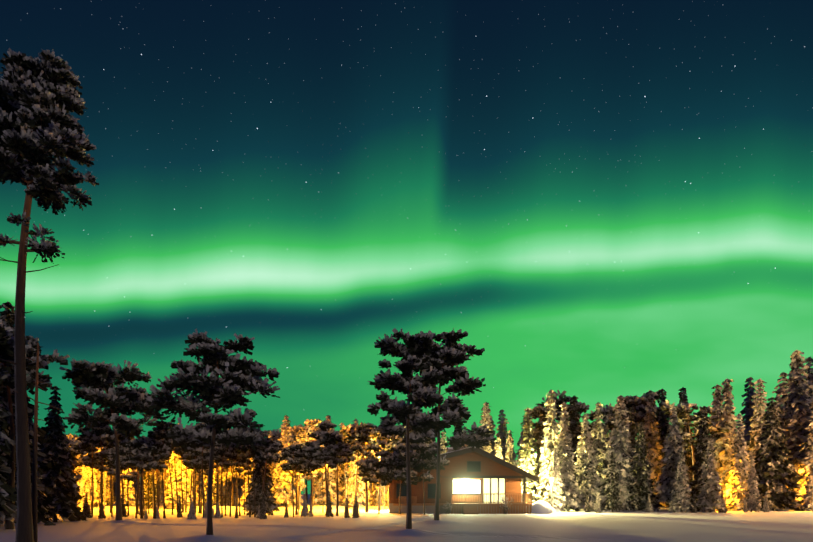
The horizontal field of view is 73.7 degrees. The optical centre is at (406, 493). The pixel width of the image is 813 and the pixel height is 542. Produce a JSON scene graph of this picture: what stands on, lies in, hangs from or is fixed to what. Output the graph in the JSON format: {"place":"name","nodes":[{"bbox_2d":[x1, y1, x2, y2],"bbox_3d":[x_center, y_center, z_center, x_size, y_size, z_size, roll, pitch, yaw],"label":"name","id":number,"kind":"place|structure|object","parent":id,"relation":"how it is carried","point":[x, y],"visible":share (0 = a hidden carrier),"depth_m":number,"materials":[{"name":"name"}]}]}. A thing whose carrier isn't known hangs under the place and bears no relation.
{"place":"outdoors","nodes":[
{"label":"outdoors","id":0,"kind":"place"},
{"bbox_2d":[77,505,387,508],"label":"snow bank","id":1,"kind":"structure","parent":0,"point":[301,507],"depth_m":72.03,"materials":[{"name":"white snow"}]},
{"bbox_2d":[0,494,812,541],"bbox_3d":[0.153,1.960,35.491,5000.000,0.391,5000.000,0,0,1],"label":"snow field","id":2,"kind":"structure","parent":0,"point":[662,524],"depth_m":31.23,"materials":[{"name":"white snow"}]},
{"bbox_2d":[0,379,16,521],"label":"tree","id":3,"kind":"object","parent":2,"relation":"on","point":[8,502],"visible":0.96,"depth_m":28.21,"materials":[{"name":"green plant"}]},
{"bbox_2d":[0,301,58,525],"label":"tree","id":4,"kind":"object","parent":2,"relation":"on","point":[7,315],"visible":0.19,"depth_m":33.16,"materials":[{"name":"green plant"}]},
{"bbox_2d":[0,319,69,528],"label":"tree","id":5,"kind":"object","parent":2,"relation":"on","point":[7,353],"visible":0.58,"depth_m":29.96,"materials":[{"name":"green plant"}]},
{"bbox_2d":[15,342,63,541],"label":"pine snag","id":6,"kind":"object","parent":2,"relation":"on","point":[34,488],"visible":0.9,"depth_m":17.17,"materials":[{"name":"brown plant"}]},
{"bbox_2d":[0,48,98,541],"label":"pine","id":7,"kind":"object","parent":2,"relation":"on","point":[38,126],"visible":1,"depth_m":16.54,"materials":[{"name":"green plant"}]},
{"bbox_2d":[37,386,86,521],"bbox_3d":[-24.629,-2.605,38.011,4.055,9.956,3.837,0,0,-34],"label":"tree","id":8,"kind":"object","parent":2,"relation":"on","point":[59,468],"visible":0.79,"depth_m":37.71,"materials":[{"name":"green plant"}]},
{"bbox_2d":[66,438,89,496],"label":"tree","id":9,"kind":"object","parent":2,"relation":"on","point":[74,447],"visible":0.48,"depth_m":54.49,"materials":[{"name":"green plant"}]},
{"bbox_2d":[82,492,91,517],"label":"tree","id":10,"kind":"object","parent":2,"relation":"on","point":[86,509],"visible":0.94,"depth_m":44.94,"materials":[{"name":"green plant"}]},
{"bbox_2d":[77,452,105,506],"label":"tree","id":11,"kind":"object","parent":2,"relation":"on","point":[84,483],"visible":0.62,"depth_m":72.84,"materials":[{"name":"green plant"}]},
{"bbox_2d":[75,427,108,516],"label":"tree","id":12,"kind":"object","parent":2,"relation":"on","point":[85,445],"visible":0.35,"depth_m":46.70,"materials":[{"name":"green plant"}]},
{"bbox_2d":[81,451,106,507],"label":"tree","id":13,"kind":"object","parent":2,"relation":"on","point":[96,459],"visible":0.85,"depth_m":51.12,"materials":[{"name":"green plant"}]},
{"bbox_2d":[79,418,114,496],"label":"tree","id":14,"kind":"object","parent":2,"relation":"on","point":[99,430],"visible":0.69,"depth_m":44.41,"materials":[{"name":"green plant"}]},
{"bbox_2d":[89,447,110,505],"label":"tree","id":15,"kind":"object","parent":2,"relation":"on","point":[98,476],"visible":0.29,"depth_m":76.85,"materials":[{"name":"green plant"}]},
{"bbox_2d":[98,455,120,516],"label":"tree","id":16,"kind":"object","parent":2,"relation":"on","point":[105,468],"visible":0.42,"depth_m":47.53,"materials":[{"name":"green plant"}]},
{"bbox_2d":[59,358,167,520],"bbox_3d":[-20.056,-3.451,36.520,6.206,11.294,6.873,0,0,1],"label":"pine","id":17,"kind":"object","parent":2,"relation":"on","point":[93,381],"visible":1,"depth_m":35.78,"materials":[{"name":"green plant"}]},
{"bbox_2d":[95,447,137,498],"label":"tree","id":18,"kind":"object","parent":2,"relation":"on","point":[108,453],"visible":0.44,"depth_m":45.10,"materials":[{"name":"green plant"}]},
{"bbox_2d":[112,438,136,517],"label":"tree","id":19,"kind":"object","parent":2,"relation":"on","point":[122,452],"visible":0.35,"depth_m":44.45,"materials":[{"name":"green plant"}]},
{"bbox_2d":[120,468,136,506],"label":"tree","id":20,"kind":"object","parent":2,"relation":"on","point":[131,495],"visible":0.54,"depth_m":74.91,"materials":[{"name":"green plant"}]},
{"bbox_2d":[124,436,162,518],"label":"tree","id":21,"kind":"object","parent":2,"relation":"on","point":[133,445],"visible":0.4,"depth_m":43.34,"materials":[{"name":"green plant"}]},
{"bbox_2d":[139,470,156,508],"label":"tree","id":22,"kind":"object","parent":2,"relation":"on","point":[145,480],"visible":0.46,"depth_m":70.94,"materials":[{"name":"green plant"}]},
{"bbox_2d":[131,440,170,518],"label":"tree","id":23,"kind":"object","parent":2,"relation":"on","point":[152,465],"visible":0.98,"depth_m":42.98,"materials":[{"name":"green plant"}]},
{"bbox_2d":[143,420,176,517],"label":"tree","id":24,"kind":"object","parent":2,"relation":"on","point":[158,432],"visible":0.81,"depth_m":44.30,"materials":[{"name":"green plant"}]},
{"bbox_2d":[164,451,189,509],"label":"tree","id":25,"kind":"object","parent":2,"relation":"on","point":[168,499],"visible":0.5,"depth_m":69.86,"materials":[{"name":"green plant"}]},
{"bbox_2d":[184,460,198,506],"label":"tree","id":26,"kind":"object","parent":2,"relation":"on","point":[189,480],"visible":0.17,"depth_m":73.70,"materials":[{"name":"green plant"}]},
{"bbox_2d":[181,447,208,513],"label":"tree","id":27,"kind":"object","parent":2,"relation":"on","point":[191,455],"visible":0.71,"depth_m":48.93,"materials":[{"name":"green plant"}]},
{"bbox_2d":[190,418,211,514],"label":"tree","id":28,"kind":"object","parent":2,"relation":"on","point":[198,427],"visible":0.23,"depth_m":46.35,"materials":[{"name":"brown plant"}]},
{"bbox_2d":[197,468,222,505],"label":"tree","id":29,"kind":"object","parent":2,"relation":"on","point":[214,483],"visible":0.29,"depth_m":74.13,"materials":[{"name":"green plant"}]},
{"bbox_2d":[145,329,279,534],"bbox_3d":[-8.343,-2.462,24.018,5.666,9.419,5.019,0,0,1],"label":"pine","id":30,"kind":"object","parent":2,"relation":"on","point":[237,379],"visible":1,"depth_m":23.37,"materials":[{"name":"green plant"}]},
{"bbox_2d":[197,446,230,507],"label":"tree","id":31,"kind":"object","parent":2,"relation":"on","point":[218,459],"visible":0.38,"depth_m":46.73,"materials":[{"name":"green plant"}]},
{"bbox_2d":[214,435,238,516],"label":"tree","id":32,"kind":"object","parent":2,"relation":"on","point":[220,448],"visible":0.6,"depth_m":45.48,"materials":[{"name":"green plant"}]},
{"bbox_2d":[219,468,238,504],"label":"tree","id":33,"kind":"object","parent":2,"relation":"on","point":[228,492],"visible":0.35,"depth_m":92.29,"materials":[{"name":"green plant"}]},
{"bbox_2d":[214,429,248,505],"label":"tree","id":34,"kind":"object","parent":2,"relation":"on","point":[229,475],"visible":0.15,"depth_m":76.99,"materials":[{"name":"green plant"}]},
{"bbox_2d":[217,451,249,508],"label":"tree","id":35,"kind":"object","parent":2,"relation":"on","point":[243,453],"visible":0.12,"depth_m":57.44,"materials":[{"name":"brown plant"}]},
{"bbox_2d":[227,448,248,515],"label":"tree","id":36,"kind":"object","parent":2,"relation":"on","point":[243,457],"visible":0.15,"depth_m":48.95,"materials":[{"name":"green plant"}]},
{"bbox_2d":[231,458,255,514],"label":"tree","id":37,"kind":"object","parent":2,"relation":"on","point":[240,464],"visible":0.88,"depth_m":52.21,"materials":[{"name":"green plant"}]},
{"bbox_2d":[238,458,254,505],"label":"tree","id":38,"kind":"object","parent":2,"relation":"on","point":[246,494],"visible":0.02,"depth_m":73.26,"materials":[{"name":"green plant"}]},
{"bbox_2d":[238,434,261,516],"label":"tree","id":39,"kind":"object","parent":2,"relation":"on","point":[240,447],"visible":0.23,"depth_m":45.60,"materials":[{"name":"brown plant"}]},
{"bbox_2d":[242,431,279,514],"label":"tree","id":40,"kind":"object","parent":2,"relation":"on","point":[270,499],"visible":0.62,"depth_m":51.22,"materials":[{"name":"green plant"}]},
{"bbox_2d":[260,491,266,518],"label":"tree","id":41,"kind":"object","parent":2,"relation":"on","point":[263,511],"visible":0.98,"depth_m":42.04,"materials":[{"name":"green plant"}]},
{"bbox_2d":[248,438,284,494],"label":"tree","id":42,"kind":"object","parent":2,"relation":"on","point":[268,448],"visible":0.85,"depth_m":43.51,"materials":[{"name":"green plant"}]},
{"bbox_2d":[271,415,304,507],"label":"tree","id":43,"kind":"object","parent":2,"relation":"on","point":[282,491],"visible":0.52,"depth_m":73.01,"materials":[{"name":"green plant"}]},
{"bbox_2d":[281,444,303,516],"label":"tree","id":44,"kind":"object","parent":2,"relation":"on","point":[287,452],"visible":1,"depth_m":45.27,"materials":[{"name":"green plant"}]},
{"bbox_2d":[281,448,312,514],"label":"tree","id":45,"kind":"object","parent":2,"relation":"on","point":[284,466],"visible":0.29,"depth_m":51.61,"materials":[{"name":"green plant"}]},
{"bbox_2d":[278,442,317,508],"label":"tree","id":46,"kind":"object","parent":2,"relation":"on","point":[284,477],"visible":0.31,"depth_m":69.95,"materials":[{"name":"green plant"}]},
{"bbox_2d":[279,425,317,478],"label":"tree","id":47,"kind":"object","parent":2,"relation":"on","point":[294,430],"visible":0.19,"depth_m":76.23,"materials":[{"name":"green plant"}]},
{"bbox_2d":[296,445,323,499],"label":"tree","id":48,"kind":"object","parent":2,"relation":"on","point":[315,457],"visible":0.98,"depth_m":47.72,"materials":[{"name":"green plant"}]},
{"bbox_2d":[294,419,341,506],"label":"tree","id":49,"kind":"object","parent":2,"relation":"on","point":[307,428],"visible":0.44,"depth_m":70.75,"materials":[{"name":"green plant"}]},
{"bbox_2d":[304,428,346,509],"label":"tree","id":50,"kind":"object","parent":2,"relation":"on","point":[326,439],"visible":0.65,"depth_m":50.06,"materials":[{"name":"green plant"}]},
{"bbox_2d":[307,415,344,505],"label":"tree","id":51,"kind":"object","parent":2,"relation":"on","point":[318,499],"visible":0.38,"depth_m":74.48,"materials":[{"name":"green plant"}]},
{"bbox_2d":[314,421,339,491],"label":"tree","id":52,"kind":"object","parent":2,"relation":"on","point":[324,426],"visible":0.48,"depth_m":51.03,"materials":[{"name":"green plant"}]},
{"bbox_2d":[323,443,352,515],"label":"tree","id":53,"kind":"object","parent":2,"relation":"on","point":[333,451],"visible":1,"depth_m":48.33,"materials":[{"name":"green plant"}]},
{"bbox_2d":[338,423,348,493],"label":"tree","id":54,"kind":"object","parent":2,"relation":"on","point":[342,466],"visible":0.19,"depth_m":79.17,"materials":[{"name":"green plant"}]},
{"bbox_2d":[341,419,369,507],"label":"tree","id":55,"kind":"object","parent":2,"relation":"on","point":[351,474],"visible":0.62,"depth_m":71.94,"materials":[{"name":"green plant"}]},
{"bbox_2d":[339,422,376,500],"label":"tree","id":56,"kind":"object","parent":2,"relation":"on","point":[348,427],"visible":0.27,"depth_m":69.49,"materials":[{"name":"green plant"}]},
{"bbox_2d":[346,424,385,511],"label":"tree","id":57,"kind":"object","parent":2,"relation":"on","point":[359,433],"visible":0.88,"depth_m":59.26,"materials":[{"name":"green plant"}]},
{"bbox_2d":[354,455,397,513],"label":"young pine","id":58,"kind":"object","parent":2,"relation":"on","point":[369,467],"visible":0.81,"depth_m":53.72,"materials":[{"name":"green plant"}]},
{"bbox_2d":[371,482,388,505],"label":"tree","id":59,"kind":"object","parent":2,"relation":"on","point":[376,489],"visible":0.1,"depth_m":77.36,"materials":[{"name":"yellow plant"}]},
{"bbox_2d":[366,427,399,509],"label":"tree","id":60,"kind":"object","parent":2,"relation":"on","point":[390,440],"visible":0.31,"depth_m":65.18,"materials":[{"name":"green plant"}]},
{"bbox_2d":[367,449,403,479],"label":"young pine","id":61,"kind":"object","parent":2,"relation":"on","point":[384,454],"visible":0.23,"depth_m":56.35,"materials":[{"name":"green plant"}]},
{"bbox_2d":[377,455,420,513],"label":"young pine","id":62,"kind":"object","parent":2,"relation":"on","point":[400,463],"visible":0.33,"depth_m":53.76,"materials":[{"name":"green plant"}]},
{"bbox_2d":[367,328,449,528],"bbox_3d":[0.204,-3.022,27.131,4.159,10.492,5.131,0,0,18],"label":"pine","id":63,"kind":"object","parent":2,"relation":"on","point":[412,350],"visible":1,"depth_m":27.06,"materials":[{"name":"green plant"}]},
{"bbox_2d":[392,441,449,514],"bbox_3d":[1.393,-1.296,51.861,5.512,7.492,5.031,0,0,1],"label":"young pine","id":64,"kind":"object","parent":2,"relation":"on","point":[426,452],"visible":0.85,"depth_m":51.19,"materials":[{"name":"green plant"}]},
{"bbox_2d":[394,328,495,519],"bbox_3d":[2.457,-4.266,36.021,7.257,12.945,5.371,0,0,1],"label":"pine","id":65,"kind":"object","parent":2,"relation":"on","point":[451,352],"visible":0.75,"depth_m":35.23,"materials":[{"name":"green plant"}]},
{"bbox_2d":[389,447,537,513],"bbox_3d":[5.417,-1.367,60.788,16.296,7.773,14.400,0,0,1],"label":"cabin","id":66,"kind":"object","parent":2,"relation":"on","point":[478,481],"visible":0.81,"depth_m":56.40,"materials":[{"name":"brown wood"}]},
{"bbox_2d":[480,410,492,452],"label":"tree","id":67,"kind":"object","parent":2,"relation":"on","point":[484,421],"visible":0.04,"depth_m":85.03,"materials":[{"name":"green plant"}]},
{"bbox_2d":[479,402,495,453],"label":"tree","id":68,"kind":"object","parent":2,"relation":"on","point":[488,411],"visible":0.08,"depth_m":95.34,"materials":[{"name":"green plant"}]},
{"bbox_2d":[492,409,512,463],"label":"tree","id":69,"kind":"object","parent":2,"relation":"on","point":[502,433],"visible":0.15,"depth_m":90.84,"materials":[{"name":"green plant"}]},
{"bbox_2d":[505,430,517,466],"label":"tree","id":70,"kind":"object","parent":2,"relation":"on","point":[510,454],"visible":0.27,"depth_m":78.99,"materials":[{"name":"green plant"}]},
{"bbox_2d":[515,415,537,476],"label":"tree","id":71,"kind":"object","parent":2,"relation":"on","point":[518,453],"visible":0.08,"depth_m":100.25,"materials":[{"name":"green plant"}]},
{"bbox_2d":[518,408,539,503],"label":"tree","id":72,"kind":"object","parent":2,"relation":"on","point":[528,462],"visible":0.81,"depth_m":68.77,"materials":[{"name":"white plant"}]},
{"bbox_2d":[526,501,552,513],"bbox_3d":[13.628,1.521,55.680,2.821,1.636,2.685,0,0,1],"label":"snow pile","id":73,"kind":"object","parent":2,"relation":"on","point":[541,507],"visible":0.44,"depth_m":54.73,"materials":[{"name":"white snow"}]},
{"bbox_2d":[523,405,560,467],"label":"tree","id":74,"kind":"object","parent":2,"relation":"on","point":[538,411],"visible":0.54,"depth_m":75.40,"materials":[{"name":"green plant"}]},
{"bbox_2d":[535,390,558,503],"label":"tree","id":75,"kind":"object","parent":2,"relation":"on","point":[551,438],"visible":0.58,"depth_m":68.67,"materials":[{"name":"white plant"}]},
{"bbox_2d":[544,447,565,511],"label":"tree","id":76,"kind":"object","parent":2,"relation":"on","point":[558,499],"visible":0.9,"depth_m":58.85,"materials":[{"name":"white plant"}]},
{"bbox_2d":[535,390,589,432],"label":"tree","id":77,"kind":"object","parent":2,"relation":"on","point":[582,407],"visible":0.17,"depth_m":103.26,"materials":[{"name":"green plant"}]},
{"bbox_2d":[545,402,581,510],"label":"tree","id":78,"kind":"object","parent":2,"relation":"on","point":[571,490],"visible":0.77,"depth_m":62.59,"materials":[{"name":"green plant"}]},
{"bbox_2d":[568,395,581,473],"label":"tree","id":79,"kind":"object","parent":2,"relation":"on","point":[574,430],"visible":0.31,"depth_m":74.67,"materials":[{"name":"green plant"}]},
{"bbox_2d":[572,414,603,509],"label":"tree","id":80,"kind":"object","parent":2,"relation":"on","point":[586,464],"visible":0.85,"depth_m":64.42,"materials":[{"name":"green plant"}]},
{"bbox_2d":[590,402,609,493],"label":"tree","id":81,"kind":"object","parent":2,"relation":"on","point":[599,434],"visible":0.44,"depth_m":70.46,"materials":[{"name":"green plant"}]},
{"bbox_2d":[582,403,639,445],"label":"tree","id":82,"kind":"object","parent":2,"relation":"on","point":[608,413],"visible":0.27,"depth_m":78.52,"materials":[{"name":"green plant"}]},
{"bbox_2d":[601,451,622,511],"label":"tree","id":83,"kind":"object","parent":2,"relation":"on","point":[612,491],"visible":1,"depth_m":58.75,"materials":[{"name":"green plant"}]},
{"bbox_2d":[590,395,645,510],"bbox_3d":[25.666,-3.958,65.123,8.062,15.806,6.944,0,0,19],"label":"tree","id":84,"kind":"object","parent":2,"relation":"on","point":[621,443],"visible":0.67,"depth_m":64.23,"materials":[{"name":"green plant"}]},
{"bbox_2d":[627,407,636,462],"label":"tree","id":85,"kind":"object","parent":2,"relation":"on","point":[632,430],"visible":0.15,"depth_m":72.60,"materials":[{"name":"green plant"}]},
{"bbox_2d":[616,390,659,426],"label":"tree","id":86,"kind":"object","parent":2,"relation":"on","point":[633,402],"visible":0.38,"depth_m":101.32,"materials":[{"name":"green plant"}]},
{"bbox_2d":[626,422,661,510],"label":"tree","id":87,"kind":"object","parent":2,"relation":"on","point":[641,487],"visible":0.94,"depth_m":62.41,"materials":[{"name":"green plant"}]},
{"bbox_2d":[634,404,671,433],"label":"tree","id":88,"kind":"object","parent":2,"relation":"on","point":[640,414],"visible":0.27,"depth_m":90.34,"materials":[{"name":"green plant"}]},
{"bbox_2d":[643,390,667,507],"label":"tree","id":89,"kind":"object","parent":2,"relation":"on","point":[654,456],"visible":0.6,"depth_m":76.17,"materials":[{"name":"green plant"}]},
{"bbox_2d":[655,389,669,506],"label":"tree","id":90,"kind":"object","parent":2,"relation":"on","point":[661,419],"visible":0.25,"depth_m":84.32,"materials":[{"name":"green plant"}]},
{"bbox_2d":[652,407,692,504],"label":"tree","id":91,"kind":"object","parent":2,"relation":"on","point":[673,440],"visible":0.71,"depth_m":64.47,"materials":[{"name":"green plant"}]},
{"bbox_2d":[670,447,692,512],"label":"tree","id":92,"kind":"object","parent":2,"relation":"on","point":[681,499],"visible":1,"depth_m":58.57,"materials":[{"name":"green plant"}]},
{"bbox_2d":[667,387,695,506],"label":"tree","id":93,"kind":"object","parent":2,"relation":"on","point":[683,396],"visible":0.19,"depth_m":79.93,"materials":[{"name":"green plant"}]},
{"bbox_2d":[660,400,728,486],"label":"tree","id":94,"kind":"object","parent":2,"relation":"on","point":[684,415],"visible":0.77,"depth_m":70.01,"materials":[{"name":"green plant"}]},
{"bbox_2d":[689,406,717,511],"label":"tree","id":95,"kind":"object","parent":2,"relation":"on","point":[703,437],"visible":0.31,"depth_m":62.58,"materials":[{"name":"green plant"}]},
{"bbox_2d":[696,437,727,512],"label":"tree","id":96,"kind":"object","parent":2,"relation":"on","point":[709,499],"visible":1,"depth_m":58.41,"materials":[{"name":"green plant"}]},
{"bbox_2d":[710,385,722,456],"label":"tree","id":97,"kind":"object","parent":2,"relation":"on","point":[716,401],"visible":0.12,"depth_m":78.33,"materials":[{"name":"green plant"}]},
{"bbox_2d":[713,378,742,508],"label":"tree","id":98,"kind":"object","parent":2,"relation":"on","point":[723,442],"visible":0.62,"depth_m":70.17,"materials":[{"name":"green plant"}]},
{"bbox_2d":[724,413,758,510],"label":"tree","id":99,"kind":"object","parent":2,"relation":"on","point":[738,473],"visible":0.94,"depth_m":62.33,"materials":[{"name":"green plant"}]},
{"bbox_2d":[736,377,759,456],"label":"tree","id":100,"kind":"object","parent":2,"relation":"on","point":[748,410],"visible":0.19,"depth_m":82.17,"materials":[{"name":"green plant"}]},
{"bbox_2d":[739,451,762,511],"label":"tree","id":101,"kind":"object","parent":2,"relation":"on","point":[751,494],"visible":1,"depth_m":58.45,"materials":[{"name":"green plant"}]},
{"bbox_2d":[744,379,767,463],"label":"tree","id":102,"kind":"object","parent":2,"relation":"on","point":[756,431],"visible":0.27,"depth_m":68.43,"materials":[{"name":"green plant"}]},
{"bbox_2d":[748,397,805,510],"bbox_3d":[42.228,-4.097,62.497,6.435,14.271,6.280,0,0,24],"label":"tree","id":103,"kind":"object","parent":2,"relation":"on","point":[776,473],"visible":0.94,"depth_m":61.65,"materials":[{"name":"green plant"}]},
{"bbox_2d":[772,372,788,426],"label":"tree","id":104,"kind":"object","parent":2,"relation":"on","point":[780,401],"visible":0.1,"depth_m":76.31,"materials":[{"name":"green plant"}]},
{"bbox_2d":[775,350,812,509],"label":"tree","id":105,"kind":"object","parent":2,"relation":"on","point":[796,415],"visible":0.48,"depth_m":67.77,"materials":[{"name":"green plant"}]},
{"bbox_2d":[790,393,812,500],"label":"tree","id":106,"kind":"object","parent":2,"relation":"on","point":[804,464],"visible":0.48,"depth_m":64.77,"materials":[{"name":"green plant"}]},
{"bbox_2d":[800,447,812,511],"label":"tree","id":107,"kind":"object","parent":2,"relation":"on","point":[807,500],"visible":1,"depth_m":58.57,"materials":[{"name":"green plant"}]},
{"bbox_2d":[801,356,812,422],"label":"tree","id":108,"kind":"object","parent":2,"relation":"on","point":[809,370],"visible":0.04,"depth_m":79.94,"materials":[{"name":"green plant"}]},
{"bbox_2d":[0,0,812,493],"label":"sky","id":109,"kind":"structure","parent":0,"point":[610,199],"materials":[{"name":"green"}]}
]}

